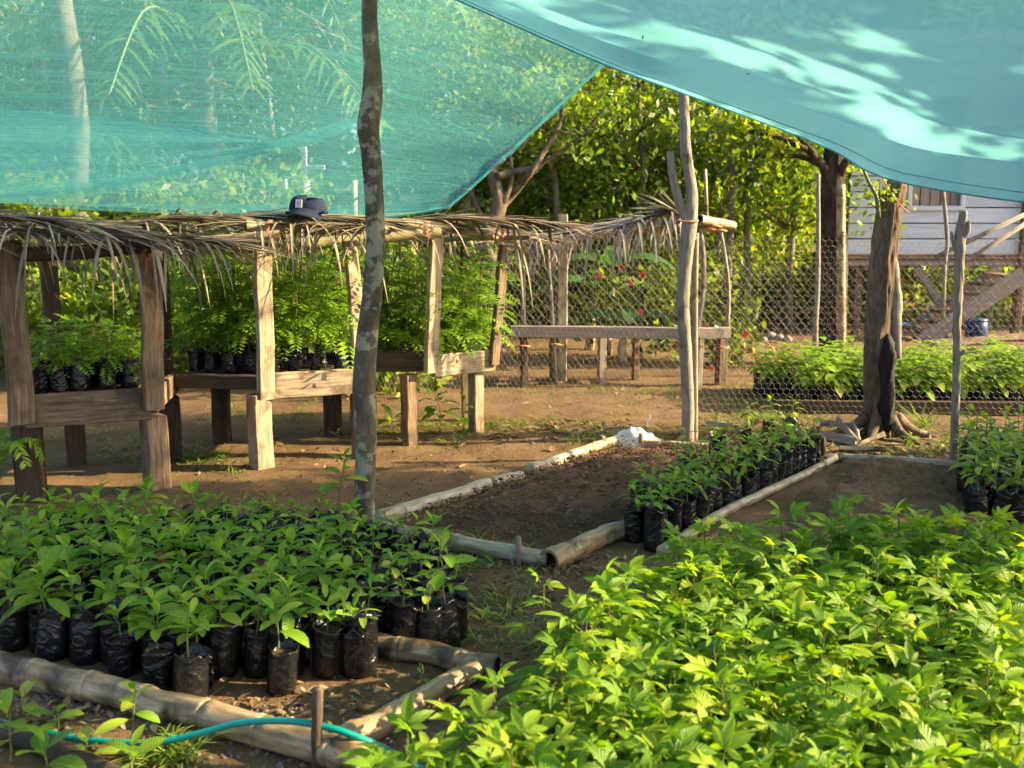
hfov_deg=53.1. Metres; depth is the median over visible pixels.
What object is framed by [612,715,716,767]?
palmate seedling
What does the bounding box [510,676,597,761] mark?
palmate seedling
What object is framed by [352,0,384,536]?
crooked pole
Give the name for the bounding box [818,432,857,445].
wood scrap
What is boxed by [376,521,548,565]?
bamboo edging
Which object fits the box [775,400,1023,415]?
edge board
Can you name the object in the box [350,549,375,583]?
broadleaf seedling
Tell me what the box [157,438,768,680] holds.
soil clods
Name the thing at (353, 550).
broadleaf seedling
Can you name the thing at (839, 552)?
palmate seedling
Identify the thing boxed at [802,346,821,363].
seedling
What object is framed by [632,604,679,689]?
palmate seedling
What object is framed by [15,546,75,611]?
broadleaf seedling
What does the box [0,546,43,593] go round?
broadleaf seedling
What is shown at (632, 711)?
palmate seedling
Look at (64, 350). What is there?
fern leaved seedling
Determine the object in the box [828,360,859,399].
seedling
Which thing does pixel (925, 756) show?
palmate seedling
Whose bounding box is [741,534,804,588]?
palmate seedling
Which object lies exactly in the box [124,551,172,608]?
broadleaf seedling
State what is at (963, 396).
seedling
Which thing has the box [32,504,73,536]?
broadleaf seedling
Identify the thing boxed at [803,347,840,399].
seedling
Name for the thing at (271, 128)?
bare sapling
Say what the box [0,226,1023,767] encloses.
ground
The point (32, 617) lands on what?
broadleaf seedling
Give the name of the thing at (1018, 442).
glossy seedling
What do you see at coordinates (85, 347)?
fern leaved seedling
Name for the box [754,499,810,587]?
palmate seedling
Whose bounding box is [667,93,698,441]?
forked pole
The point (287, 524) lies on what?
broadleaf seedling
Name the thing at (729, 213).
woodland tree
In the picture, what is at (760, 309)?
chain link fence
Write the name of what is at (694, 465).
glossy seedling
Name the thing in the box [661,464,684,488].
glossy seedling
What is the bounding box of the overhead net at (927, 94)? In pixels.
[456,0,1023,202]
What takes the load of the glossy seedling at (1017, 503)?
on the ground at (122, 470)
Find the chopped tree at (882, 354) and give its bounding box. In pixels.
[836,170,939,444]
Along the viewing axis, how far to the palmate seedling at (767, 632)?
2.99 m
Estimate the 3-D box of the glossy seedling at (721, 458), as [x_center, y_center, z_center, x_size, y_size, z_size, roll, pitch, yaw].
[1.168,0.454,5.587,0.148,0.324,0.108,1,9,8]
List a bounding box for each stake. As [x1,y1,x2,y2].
[311,686,322,767]
[516,536,521,564]
[574,540,578,562]
[639,433,643,442]
[821,437,825,455]
[949,211,970,460]
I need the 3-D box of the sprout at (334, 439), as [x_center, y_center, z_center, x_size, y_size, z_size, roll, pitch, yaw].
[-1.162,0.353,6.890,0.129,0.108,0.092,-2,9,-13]
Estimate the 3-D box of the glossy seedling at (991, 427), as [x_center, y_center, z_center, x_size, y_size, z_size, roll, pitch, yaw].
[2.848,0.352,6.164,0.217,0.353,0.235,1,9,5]
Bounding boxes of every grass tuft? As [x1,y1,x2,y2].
[102,721,230,767]
[897,399,947,427]
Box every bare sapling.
[0,0,107,239]
[133,0,292,197]
[191,0,358,212]
[282,0,470,214]
[395,6,578,310]
[483,55,661,325]
[540,72,661,270]
[639,101,807,323]
[691,110,813,328]
[773,184,786,320]
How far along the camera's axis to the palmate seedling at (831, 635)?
3.00 m
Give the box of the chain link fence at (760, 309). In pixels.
[275,262,1023,375]
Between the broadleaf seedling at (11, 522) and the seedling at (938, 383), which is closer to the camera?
the broadleaf seedling at (11, 522)
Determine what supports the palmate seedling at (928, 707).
on the ground at (122, 470)
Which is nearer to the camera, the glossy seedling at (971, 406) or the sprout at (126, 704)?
the sprout at (126, 704)
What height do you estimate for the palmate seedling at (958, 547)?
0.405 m
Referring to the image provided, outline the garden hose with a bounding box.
[0,717,424,767]
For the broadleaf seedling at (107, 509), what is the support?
on the ground at (122, 470)
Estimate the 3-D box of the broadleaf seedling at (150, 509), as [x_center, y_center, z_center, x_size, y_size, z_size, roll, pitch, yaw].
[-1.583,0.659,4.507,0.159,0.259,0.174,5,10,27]
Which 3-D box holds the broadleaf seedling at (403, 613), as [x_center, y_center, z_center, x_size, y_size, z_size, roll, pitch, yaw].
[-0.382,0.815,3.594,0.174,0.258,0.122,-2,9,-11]
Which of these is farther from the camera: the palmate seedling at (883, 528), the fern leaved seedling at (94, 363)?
the fern leaved seedling at (94, 363)
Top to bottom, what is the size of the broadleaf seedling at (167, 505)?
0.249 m
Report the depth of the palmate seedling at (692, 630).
3.20 m
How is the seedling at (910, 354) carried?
on the ground at (122, 470)
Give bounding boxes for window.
[906,185,964,210]
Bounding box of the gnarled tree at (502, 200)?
[462,60,641,351]
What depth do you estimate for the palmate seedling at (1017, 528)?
3.84 m
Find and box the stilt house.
[785,162,1023,338]
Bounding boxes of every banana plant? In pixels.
[534,268,649,350]
[543,245,675,355]
[572,304,676,362]
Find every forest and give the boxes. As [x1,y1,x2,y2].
[0,0,1018,280]
[1,0,941,294]
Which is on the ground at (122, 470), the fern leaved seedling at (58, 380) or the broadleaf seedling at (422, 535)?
the broadleaf seedling at (422, 535)
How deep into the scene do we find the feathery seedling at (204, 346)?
6.58 m
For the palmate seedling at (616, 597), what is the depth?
3.19 m
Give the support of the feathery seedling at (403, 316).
on the nursery bench at (471, 370)
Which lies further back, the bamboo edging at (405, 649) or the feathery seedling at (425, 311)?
the feathery seedling at (425, 311)
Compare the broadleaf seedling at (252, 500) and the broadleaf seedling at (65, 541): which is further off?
the broadleaf seedling at (252, 500)
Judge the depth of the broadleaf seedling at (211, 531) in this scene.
4.44 m
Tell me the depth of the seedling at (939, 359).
8.49 m
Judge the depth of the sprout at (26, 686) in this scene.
3.12 m
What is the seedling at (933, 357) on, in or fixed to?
on the ground at (122, 470)
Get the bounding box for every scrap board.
[912,333,952,341]
[931,336,999,345]
[963,333,1023,341]
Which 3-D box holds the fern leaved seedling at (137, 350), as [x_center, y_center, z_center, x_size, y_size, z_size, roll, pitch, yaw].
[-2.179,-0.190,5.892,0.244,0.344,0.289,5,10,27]
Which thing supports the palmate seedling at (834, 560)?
on the ground at (122, 470)
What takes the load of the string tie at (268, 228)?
attached to the roof pole at (252, 226)
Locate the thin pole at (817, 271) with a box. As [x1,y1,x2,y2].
[812,173,820,362]
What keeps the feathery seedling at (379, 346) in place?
on the nursery bench at (471, 370)
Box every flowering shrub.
[567,250,707,360]
[665,244,767,369]
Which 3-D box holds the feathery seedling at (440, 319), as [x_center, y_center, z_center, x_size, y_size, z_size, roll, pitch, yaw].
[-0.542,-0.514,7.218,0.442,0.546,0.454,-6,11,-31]
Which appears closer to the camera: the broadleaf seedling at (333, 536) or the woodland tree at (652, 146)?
the broadleaf seedling at (333, 536)
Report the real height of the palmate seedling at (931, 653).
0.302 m
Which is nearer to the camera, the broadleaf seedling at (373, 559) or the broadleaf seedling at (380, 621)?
the broadleaf seedling at (380, 621)
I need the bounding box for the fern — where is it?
[0,427,53,476]
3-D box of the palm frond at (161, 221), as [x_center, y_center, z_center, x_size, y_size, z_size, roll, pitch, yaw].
[-1.350,-0.805,5.970,1.931,0.507,1.095,0,9,0]
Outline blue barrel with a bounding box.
[965,318,987,336]
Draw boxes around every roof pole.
[12,240,156,261]
[65,230,280,249]
[168,226,441,256]
[244,220,390,234]
[393,234,529,246]
[400,218,519,243]
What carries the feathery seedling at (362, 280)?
on the nursery bench at (471, 370)
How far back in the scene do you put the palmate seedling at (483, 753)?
2.36 m
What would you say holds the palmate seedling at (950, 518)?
on the ground at (122, 470)
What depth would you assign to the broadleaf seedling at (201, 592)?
3.46 m
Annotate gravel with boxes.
[0,685,503,767]
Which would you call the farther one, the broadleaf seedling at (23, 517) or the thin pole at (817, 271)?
the thin pole at (817, 271)
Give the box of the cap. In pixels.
[285,195,327,219]
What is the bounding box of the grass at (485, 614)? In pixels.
[43,378,1023,653]
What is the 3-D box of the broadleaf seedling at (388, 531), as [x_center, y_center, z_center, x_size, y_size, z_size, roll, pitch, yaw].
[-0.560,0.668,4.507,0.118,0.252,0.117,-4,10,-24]
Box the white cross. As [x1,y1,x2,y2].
[283,146,324,271]
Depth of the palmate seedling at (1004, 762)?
2.20 m
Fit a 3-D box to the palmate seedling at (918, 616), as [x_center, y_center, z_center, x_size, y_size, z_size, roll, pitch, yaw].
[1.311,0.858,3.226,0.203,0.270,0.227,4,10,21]
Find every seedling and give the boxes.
[0,493,15,520]
[0,495,17,540]
[0,508,14,541]
[0,509,20,528]
[0,516,18,560]
[0,521,13,548]
[0,523,31,575]
[0,536,33,585]
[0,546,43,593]
[0,558,29,609]
[0,566,47,652]
[0,572,74,652]
[5,545,75,661]
[8,494,45,529]
[9,534,65,598]
[11,515,36,546]
[11,526,49,559]
[12,511,42,538]
[13,509,51,574]
[14,544,87,603]
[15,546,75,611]
[18,505,44,534]
[22,487,69,535]
[26,509,58,560]
[29,332,56,393]
[30,316,85,360]
[30,329,72,391]
[31,338,60,363]
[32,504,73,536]
[32,514,65,544]
[36,318,88,385]
[36,333,84,392]
[37,522,86,544]
[37,535,95,597]
[40,313,94,363]
[40,317,80,355]
[43,514,76,566]
[45,535,75,585]
[45,569,93,620]
[51,339,97,391]
[52,548,90,587]
[55,488,84,532]
[57,319,104,387]
[57,506,104,544]
[59,498,95,523]
[66,313,121,384]
[66,523,104,583]
[67,327,103,356]
[69,332,98,358]
[69,518,100,547]
[71,532,118,598]
[73,486,107,523]
[75,578,126,614]
[76,522,107,557]
[80,319,129,377]
[80,489,117,533]
[83,477,119,519]
[84,316,134,383]
[84,331,131,389]
[84,503,135,544]
[84,540,122,598]
[84,564,119,599]
[85,564,140,665]
[87,322,124,361]
[89,324,123,360]
[91,503,142,563]
[92,596,145,677]
[94,510,121,541]
[96,513,119,546]
[99,527,158,589]
[99,536,152,567]
[101,331,140,387]
[103,526,140,585]
[104,331,140,384]
[106,332,127,358]
[108,321,140,369]
[109,489,136,525]
[109,546,147,605]
[110,325,140,362]
[112,493,133,513]
[114,482,174,524]
[114,489,136,531]
[114,509,149,539]
[115,510,152,538]
[118,567,166,667]
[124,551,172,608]
[125,317,164,353]
[126,515,157,585]
[127,587,181,676]
[128,598,189,690]
[129,516,169,558]
[132,504,169,532]
[133,473,168,518]
[136,523,191,594]
[140,526,180,605]
[142,519,171,553]
[143,506,175,547]
[143,560,191,612]
[144,506,188,545]
[150,569,189,603]
[151,522,199,563]
[154,499,188,525]
[155,589,191,624]
[157,578,215,654]
[159,549,199,586]
[160,597,223,696]
[162,254,224,367]
[163,252,233,370]
[163,519,201,573]
[167,253,247,372]
[167,499,187,550]
[167,610,231,688]
[171,255,231,350]
[171,257,242,350]
[172,477,216,522]
[173,220,255,350]
[173,511,199,548]
[173,559,211,592]
[174,518,213,546]
[175,233,253,367]
[177,525,211,557]
[178,260,239,350]
[179,481,212,526]
[181,571,214,604]
[181,576,237,645]
[182,586,245,679]
[187,533,214,564]
[188,532,223,579]
[189,249,255,372]
[189,558,232,618]
[191,271,250,364]
[195,510,220,541]
[196,509,220,531]
[197,263,231,352]
[197,530,231,584]
[198,255,275,351]
[198,507,224,556]
[199,248,255,372]
[200,254,276,369]
[200,490,234,519]
[200,520,248,557]
[201,531,256,585]
[203,547,237,594]
[204,256,253,352]
[205,519,244,577]
[211,253,255,344]
[212,522,239,556]
[213,496,236,529]
[215,248,303,355]
[216,557,267,616]
[217,505,237,529]
[223,535,260,589]
[224,511,247,540]
[224,572,267,666]
[225,254,283,349]
[228,253,282,324]
[228,262,286,348]
[231,251,302,371]
[231,492,260,523]
[231,515,263,547]
[232,579,288,678]
[233,260,302,366]
[236,526,263,555]
[236,554,282,630]
[238,229,312,363]
[238,497,262,525]
[240,240,308,360]
[241,515,277,567]
[242,521,285,590]
[244,503,270,531]
[247,514,272,539]
[248,559,284,606]
[252,518,278,552]
[253,587,307,620]
[254,492,279,521]
[256,540,302,592]
[259,596,309,696]
[260,572,320,676]
[261,497,285,528]
[263,526,290,558]
[264,528,309,574]
[265,508,289,540]
[265,549,302,605]
[271,512,297,543]
[272,253,338,362]
[272,254,318,365]
[272,255,307,349]
[272,255,329,365]
[272,256,326,371]
[277,262,328,358]
[277,526,310,580]
[277,555,316,597]
[278,492,301,520]
[282,249,346,346]
[283,255,357,370]
[283,578,325,623]
[284,556,321,585]
[286,498,309,523]
[286,520,311,554]
[287,255,347,354]
[289,518,339,567]
[290,251,349,367]
[291,505,320,538]
[292,537,342,594]
[293,534,315,556]
[297,250,347,360]
[299,516,340,553]
[299,589,327,666]
[300,510,328,554]
[300,584,346,679]
[302,551,342,623]
[303,263,362,362]
[304,235,365,349]
[308,265,362,365]
[308,492,332,511]
[308,499,338,531]
[308,541,340,574]
[310,249,379,354]
[312,585,360,626]
[313,242,390,368]
[313,550,349,584]
[314,528,339,555]
[318,448,368,524]
[319,508,346,539]
[320,514,358,572]
[322,555,366,593]
[322,590,381,678]
[325,496,364,555]
[326,515,351,547]
[328,519,373,578]
[332,261,397,350]
[333,276,390,349]
[335,692,442,767]
[340,265,402,348]
[340,501,360,522]
[342,254,397,349]
[343,568,377,610]
[344,752,411,767]
[346,514,375,549]
[346,560,388,605]
[346,601,377,677]
[349,243,422,356]
[349,508,372,539]
[349,532,366,559]
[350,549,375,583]
[352,577,384,632]
[354,524,386,563]
[362,270,412,350]
[363,542,392,574]
[364,520,387,559]
[372,569,408,633]
[373,508,397,540]
[377,549,403,591]
[377,582,423,637]
[378,267,425,343]
[378,273,413,346]
[378,277,414,348]
[378,513,406,552]
[379,242,417,341]
[379,261,426,360]
[380,242,447,350]
[381,265,424,339]
[382,276,424,347]
[382,730,473,767]
[383,240,442,347]
[385,253,454,350]
[385,534,411,569]
[385,557,419,595]
[386,261,447,350]
[388,520,415,554]
[392,543,426,584]
[395,256,448,344]
[395,261,450,325]
[399,510,452,568]
[402,530,425,568]
[406,551,434,587]
[407,265,460,345]
[407,692,510,767]
[408,512,432,549]
[409,561,442,597]
[410,273,455,352]
[410,284,463,363]
[412,269,446,332]
[412,524,476,647]
[413,584,443,641]
[414,242,490,353]
[414,536,449,574]
[424,260,489,339]
[426,749,472,767]
[429,531,455,574]
[431,545,448,575]
[438,571,467,640]
[439,256,484,336]
[439,262,490,358]
[439,553,467,593]
[440,273,487,345]
[440,281,480,349]
[441,237,512,350]
[441,260,503,344]
[441,269,490,350]
[442,253,502,342]
[444,241,496,334]
[445,270,491,349]
[446,662,538,757]
[452,243,519,355]
[457,272,494,339]
[458,243,522,341]
[458,271,523,349]
[465,704,540,767]
[466,754,504,767]
[467,734,522,767]
[469,707,575,767]
[483,646,608,746]
[501,568,581,703]
[502,630,606,736]
[505,681,613,758]
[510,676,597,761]
[511,588,623,701]
[522,722,591,764]
[525,748,585,767]
[530,755,545,767]
[546,569,653,670]
[546,731,635,767]
[550,656,632,760]
[557,644,629,727]
[562,556,659,664]
[564,633,633,725]
[565,614,663,695]
[569,555,659,664]
[573,664,658,738]
[578,740,681,767]
[579,678,679,761]
[589,637,657,739]
[595,691,686,763]
[598,560,673,627]
[598,614,673,660]
[599,643,693,731]
[606,631,685,731]
[610,694,720,762]
[610,724,715,767]
[612,611,686,675]
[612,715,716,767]
[615,484,643,543]
[618,589,703,643]
[623,566,690,619]
[626,461,656,503]
[628,471,656,530]
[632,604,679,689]
[635,487,673,551]
[640,473,670,502]
[641,466,661,485]
[641,519,713,594]
[642,642,709,716]
[644,484,681,540]
[644,555,726,629]
[649,601,715,691]
[651,453,667,486]
[651,701,755,763]
[652,539,702,624]
[653,635,730,713]
[657,651,781,767]
[657,682,725,765]
[658,604,744,663]
[659,467,691,538]
[659,472,684,496]
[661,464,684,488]
[661,684,765,767]
[667,443,699,482]
[669,514,732,569]
[672,427,697,468]
[672,451,694,499]
[673,536,741,640]
[673,628,760,764]
[674,446,702,490]
[675,549,728,614]
[675,593,747,717]
[675,715,769,767]
[676,463,702,531]
[676,598,731,668]
[680,456,701,475]
[681,471,718,519]
[682,558,749,601]
[682,609,747,715]
[685,663,772,753]
[686,592,764,656]
[690,455,711,484]
[691,556,754,638]
[692,443,712,468]
[696,469,718,514]
[697,429,725,468]
[697,462,730,511]
[698,458,719,478]
[700,448,733,472]
[700,547,772,608]
[705,566,763,617]
[707,657,798,741]
[708,409,728,456]
[709,567,764,637]
[709,609,798,715]
[710,515,769,583]
[710,621,810,714]
[712,438,730,465]
[712,652,806,729]
[713,434,739,462]
[713,438,738,474]
[713,601,773,686]
[715,447,737,506]
[719,536,755,583]
[724,712,784,750]
[725,445,745,472]
[727,451,748,500]
[727,741,789,767]
[727,751,774,767]
[728,583,775,617]
[729,523,768,590]
[729,544,776,586]
[730,422,753,456]
[730,549,815,621]
[733,447,756,496]
[735,534,806,598]
[736,435,761,455]
[737,443,754,463]
[737,578,825,657]
[739,401,757,445]
[739,433,767,491]
[740,432,759,457]
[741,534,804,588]
[744,637,822,731]
[744,681,830,756]
[744,757,806,767]
[747,351,769,391]
[748,431,768,457]
[749,342,774,393]
[749,446,778,489]
[749,720,827,767]
[750,427,766,447]
[751,429,780,445]
[752,356,783,396]
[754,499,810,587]
[755,539,849,610]
[755,559,808,634]
[755,587,836,707]
[755,601,852,709]
[756,423,775,455]
[756,438,778,483]
[758,578,818,653]
[759,394,781,438]
[760,349,781,373]
[760,432,786,481]
[762,412,781,449]
[762,644,837,723]
[763,344,793,394]
[763,605,873,719]
[766,423,785,449]
[766,677,832,730]
[767,569,801,588]
[768,418,786,450]
[769,351,796,396]
[769,546,830,599]
[769,620,888,701]
[771,418,792,439]
[772,693,860,767]
[773,425,798,478]
[773,527,828,577]
[774,342,798,376]
[776,759,808,767]
[777,413,797,449]
[778,354,799,378]
[780,425,803,446]
[781,579,850,644]
[782,339,810,397]
[783,393,802,436]
[783,516,852,573]
[784,434,808,474]
[785,355,819,399]
[785,497,871,599]
[785,598,845,654]
[787,355,824,399]
[788,423,804,437]
[790,346,828,399]
[790,658,871,767]
[791,421,810,471]
[796,550,837,590]
[797,427,818,467]
[799,736,845,767]
[801,672,957,767]
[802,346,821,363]
[802,355,831,399]
[802,411,825,463]
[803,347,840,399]
[803,349,841,399]
[805,345,840,385]
[805,521,862,577]
[805,569,853,634]
[806,644,884,767]
[807,550,842,583]
[808,551,864,632]
[811,336,836,360]
[811,654,881,701]
[811,690,917,767]
[814,360,853,399]
[818,352,849,389]
[819,495,880,552]
[820,590,879,701]
[820,675,897,767]
[822,591,924,730]
[823,351,851,374]
[823,740,876,767]
[827,525,898,578]
[827,555,860,599]
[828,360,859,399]
[829,336,854,355]
[830,342,852,362]
[830,576,889,683]
[831,342,858,373]
[831,590,877,678]
[833,353,862,376]
[834,360,862,399]
[836,539,883,607]
[837,613,924,689]
[839,338,861,361]
[839,513,900,582]
[840,560,916,615]
[842,348,862,399]
[845,345,863,366]
[845,349,862,392]
[846,544,917,660]
[846,583,875,636]
[848,640,945,767]
[849,599,919,665]
[851,363,863,399]
[853,674,972,765]
[855,498,923,612]
[855,521,912,594]
[862,704,889,763]
[863,518,897,582]
[863,551,923,612]
[864,611,952,689]
[865,738,944,767]
[866,674,929,747]
[868,614,895,669]
[870,554,950,615]
[872,502,932,586]
[874,659,924,721]
[877,603,956,687]
[877,672,980,762]
[877,700,960,767]
[882,506,956,590]
[884,588,917,645]
[885,521,926,571]
[885,601,965,648]
[887,756,898,767]
[890,526,955,589]
[895,350,911,389]
[895,355,919,399]
[895,358,913,399]
[895,359,935,400]
[895,374,903,399]
[895,548,931,644]
[895,553,933,611]
[896,355,921,389]
[896,698,983,760]
[899,551,986,652]
[899,612,963,646]
[902,344,929,375]
[902,347,920,370]
[902,356,935,400]
[903,716,990,767]
[905,660,977,760]
[906,523,952,600]
[906,645,996,712]
[907,357,933,388]
[910,573,998,698]
[910,693,997,765]
[912,340,939,356]
[913,565,961,652]
[916,350,951,400]
[916,758,974,767]
[917,361,951,400]
[917,518,956,565]
[918,535,974,615]
[920,350,946,370]
[921,340,952,399]
[921,535,981,605]
[922,340,948,360]
[924,505,985,600]
[927,502,989,568]
[931,355,951,384]
[931,536,978,599]
[932,600,996,708]
[933,338,952,359]
[933,355,966,400]
[933,363,967,388]
[935,579,995,626]
[935,601,978,658]
[935,728,1014,766]
[941,354,966,375]
[941,624,983,688]
[942,350,983,400]
[942,605,1023,694]
[943,646,1023,766]
[944,422,986,462]
[944,559,1008,613]
[947,440,998,498]
[947,526,1016,589]
[949,419,980,453]
[952,547,1021,587]
[953,591,1023,671]
[953,642,1020,760]
[954,408,985,447]
[954,424,986,454]
[954,433,985,475]
[954,517,1012,577]
[954,596,1023,691]
[955,441,989,491]
[955,521,1012,557]
[956,404,987,441]
[957,617,1023,729]
[958,417,979,452]
[958,686,1023,745]
[960,447,994,516]
[961,345,979,359]
[961,354,985,400]
[961,356,986,374]
[961,457,996,505]
[962,504,1023,560]
[964,593,1021,695]
[965,345,995,361]
[966,338,993,356]
[966,432,1003,480]
[966,508,1018,543]
[967,366,995,390]
[967,415,1001,458]
[967,545,1023,606]
[968,362,997,400]
[969,569,1023,599]
[970,348,1002,370]
[972,412,1004,448]
[973,435,1003,474]
[975,534,1023,588]
[976,346,1002,369]
[978,334,1013,350]
[978,411,1001,439]
[978,427,1007,477]
[979,360,1008,400]
[979,418,1000,444]
[979,440,1010,494]
[980,453,1023,515]
[980,546,1021,589]
[981,364,1015,400]
[981,743,1023,767]
[982,339,1010,369]
[982,440,1014,484]
[986,345,1014,400]
[988,662,1023,741]
[988,694,1023,756]
[989,427,1021,455]
[989,521,1023,590]
[989,621,1023,729]
[989,685,1023,738]
[990,351,1016,374]
[990,582,1023,626]
[991,404,1017,441]
[993,425,1019,462]
[993,430,1023,479]
[994,430,1023,470]
[995,355,1023,400]
[995,716,1023,764]
[996,415,1023,445]
[996,460,1023,522]
[996,753,1023,767]
[997,432,1023,482]
[998,437,1023,473]
[999,357,1023,400]
[1000,429,1022,459]
[1001,526,1021,545]
[1002,449,1023,489]
[1004,344,1023,372]
[1004,404,1023,441]
[1004,532,1023,589]
[1005,348,1023,389]
[1005,412,1023,432]
[1009,594,1023,612]
[1009,619,1023,662]
[1011,531,1023,568]
[1012,351,1023,400]
[1017,373,1023,400]
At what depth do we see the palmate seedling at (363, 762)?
2.14 m
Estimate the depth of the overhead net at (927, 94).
4.33 m
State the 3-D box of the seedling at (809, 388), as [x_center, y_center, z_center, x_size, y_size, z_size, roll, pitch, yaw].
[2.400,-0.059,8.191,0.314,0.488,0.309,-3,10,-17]
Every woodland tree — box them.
[0,0,150,290]
[0,0,263,240]
[21,0,346,205]
[91,0,444,215]
[249,0,623,306]
[311,0,606,316]
[392,7,654,297]
[418,50,685,325]
[452,21,665,311]
[488,24,790,326]
[521,63,814,292]
[595,63,823,310]
[617,90,846,320]
[648,111,917,329]
[709,111,848,266]
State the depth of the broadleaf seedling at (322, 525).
4.31 m
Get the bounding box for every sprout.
[0,679,40,716]
[0,687,44,762]
[15,726,86,767]
[26,704,83,731]
[68,726,126,753]
[92,681,159,738]
[102,724,165,767]
[106,447,120,461]
[331,428,345,442]
[377,404,400,433]
[417,663,429,685]
[418,381,459,435]
[448,391,472,432]
[817,458,835,473]
[900,431,919,448]
[917,418,937,431]
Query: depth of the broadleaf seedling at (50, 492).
4.60 m
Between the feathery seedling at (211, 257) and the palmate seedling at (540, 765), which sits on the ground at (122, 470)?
the palmate seedling at (540, 765)
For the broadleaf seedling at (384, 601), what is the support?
on the ground at (122, 470)
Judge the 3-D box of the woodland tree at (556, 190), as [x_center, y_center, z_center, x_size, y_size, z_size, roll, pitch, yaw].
[0.454,-2.411,13.364,3.442,3.680,3.334,0,9,0]
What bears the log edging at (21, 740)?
on the ground at (122, 470)
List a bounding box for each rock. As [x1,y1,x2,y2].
[765,332,775,339]
[774,334,782,339]
[783,335,792,340]
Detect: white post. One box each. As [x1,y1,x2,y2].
[276,179,288,343]
[351,180,357,215]
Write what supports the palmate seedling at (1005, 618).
on the ground at (122, 470)
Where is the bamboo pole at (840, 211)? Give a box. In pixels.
[836,184,845,356]
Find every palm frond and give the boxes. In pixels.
[0,205,322,321]
[0,212,252,317]
[0,222,297,337]
[93,202,446,286]
[166,212,406,311]
[175,208,459,271]
[186,220,389,294]
[393,228,580,309]
[397,212,607,269]
[445,207,596,234]
[475,213,680,277]
[485,186,681,279]
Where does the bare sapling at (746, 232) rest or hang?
on the ground at (122, 470)
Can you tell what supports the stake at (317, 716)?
on the ground at (122, 470)
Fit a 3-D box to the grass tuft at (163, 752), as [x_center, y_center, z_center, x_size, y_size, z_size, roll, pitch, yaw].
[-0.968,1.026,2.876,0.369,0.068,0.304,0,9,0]
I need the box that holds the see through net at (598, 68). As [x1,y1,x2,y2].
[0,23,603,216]
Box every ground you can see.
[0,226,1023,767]
[405,447,732,546]
[769,457,1011,554]
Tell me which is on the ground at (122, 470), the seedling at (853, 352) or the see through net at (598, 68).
the seedling at (853, 352)
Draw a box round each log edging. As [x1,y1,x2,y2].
[0,720,121,767]
[539,519,624,570]
[656,453,838,553]
[838,452,958,465]
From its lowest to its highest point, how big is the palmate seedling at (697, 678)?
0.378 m
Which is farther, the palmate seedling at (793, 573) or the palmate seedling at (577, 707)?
the palmate seedling at (793, 573)
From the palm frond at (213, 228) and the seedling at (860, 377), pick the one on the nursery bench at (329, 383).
the palm frond at (213, 228)
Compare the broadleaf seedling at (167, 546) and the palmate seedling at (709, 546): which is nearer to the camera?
the palmate seedling at (709, 546)
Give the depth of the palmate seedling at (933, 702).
2.47 m
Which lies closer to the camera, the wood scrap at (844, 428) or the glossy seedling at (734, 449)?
the glossy seedling at (734, 449)
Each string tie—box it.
[141,248,151,271]
[265,220,272,246]
[423,221,429,243]
[498,229,504,251]
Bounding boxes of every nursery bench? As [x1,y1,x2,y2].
[0,240,182,503]
[175,234,361,469]
[376,233,509,445]
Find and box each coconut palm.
[0,0,448,201]
[0,118,175,271]
[2,59,310,219]
[49,0,92,349]
[126,0,532,214]
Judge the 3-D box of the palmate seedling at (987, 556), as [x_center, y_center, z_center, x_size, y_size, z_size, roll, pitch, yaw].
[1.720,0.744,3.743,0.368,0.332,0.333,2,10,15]
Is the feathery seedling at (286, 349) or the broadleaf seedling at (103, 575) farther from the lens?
the feathery seedling at (286, 349)
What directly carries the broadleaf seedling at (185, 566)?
on the ground at (122, 470)
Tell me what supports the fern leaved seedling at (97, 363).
on the nursery bench at (151, 403)
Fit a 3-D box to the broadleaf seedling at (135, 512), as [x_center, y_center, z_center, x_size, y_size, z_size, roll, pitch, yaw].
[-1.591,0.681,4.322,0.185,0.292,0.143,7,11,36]
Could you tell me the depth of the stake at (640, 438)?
6.78 m
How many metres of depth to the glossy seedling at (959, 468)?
5.57 m
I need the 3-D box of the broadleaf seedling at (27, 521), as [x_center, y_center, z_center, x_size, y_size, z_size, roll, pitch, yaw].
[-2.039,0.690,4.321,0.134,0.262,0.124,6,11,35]
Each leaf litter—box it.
[0,368,1002,751]
[415,435,708,530]
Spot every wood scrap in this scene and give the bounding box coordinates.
[604,426,645,430]
[645,415,650,428]
[706,420,733,427]
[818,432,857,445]
[820,420,851,428]
[835,415,857,443]
[839,446,885,451]
[851,420,860,442]
[854,431,885,445]
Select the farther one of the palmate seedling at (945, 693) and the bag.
the bag
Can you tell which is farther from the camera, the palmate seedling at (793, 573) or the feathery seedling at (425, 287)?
the feathery seedling at (425, 287)
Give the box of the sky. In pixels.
[9,0,847,217]
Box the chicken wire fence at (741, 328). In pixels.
[358,234,1023,431]
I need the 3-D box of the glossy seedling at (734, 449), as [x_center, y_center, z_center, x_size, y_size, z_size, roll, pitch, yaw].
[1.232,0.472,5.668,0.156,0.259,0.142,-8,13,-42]
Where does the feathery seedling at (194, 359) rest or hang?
on the nursery bench at (329, 383)
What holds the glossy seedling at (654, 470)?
on the soil bed ground at (592, 492)
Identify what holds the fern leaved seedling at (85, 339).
on the nursery bench at (151, 403)
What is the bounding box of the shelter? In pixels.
[510,169,736,385]
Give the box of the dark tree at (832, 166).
[640,99,849,353]
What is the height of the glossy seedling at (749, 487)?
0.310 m
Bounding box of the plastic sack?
[614,426,657,446]
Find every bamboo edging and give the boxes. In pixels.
[0,650,368,767]
[331,659,482,740]
[375,478,492,524]
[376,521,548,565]
[378,632,500,675]
[490,471,524,486]
[524,435,619,473]
[639,440,742,450]

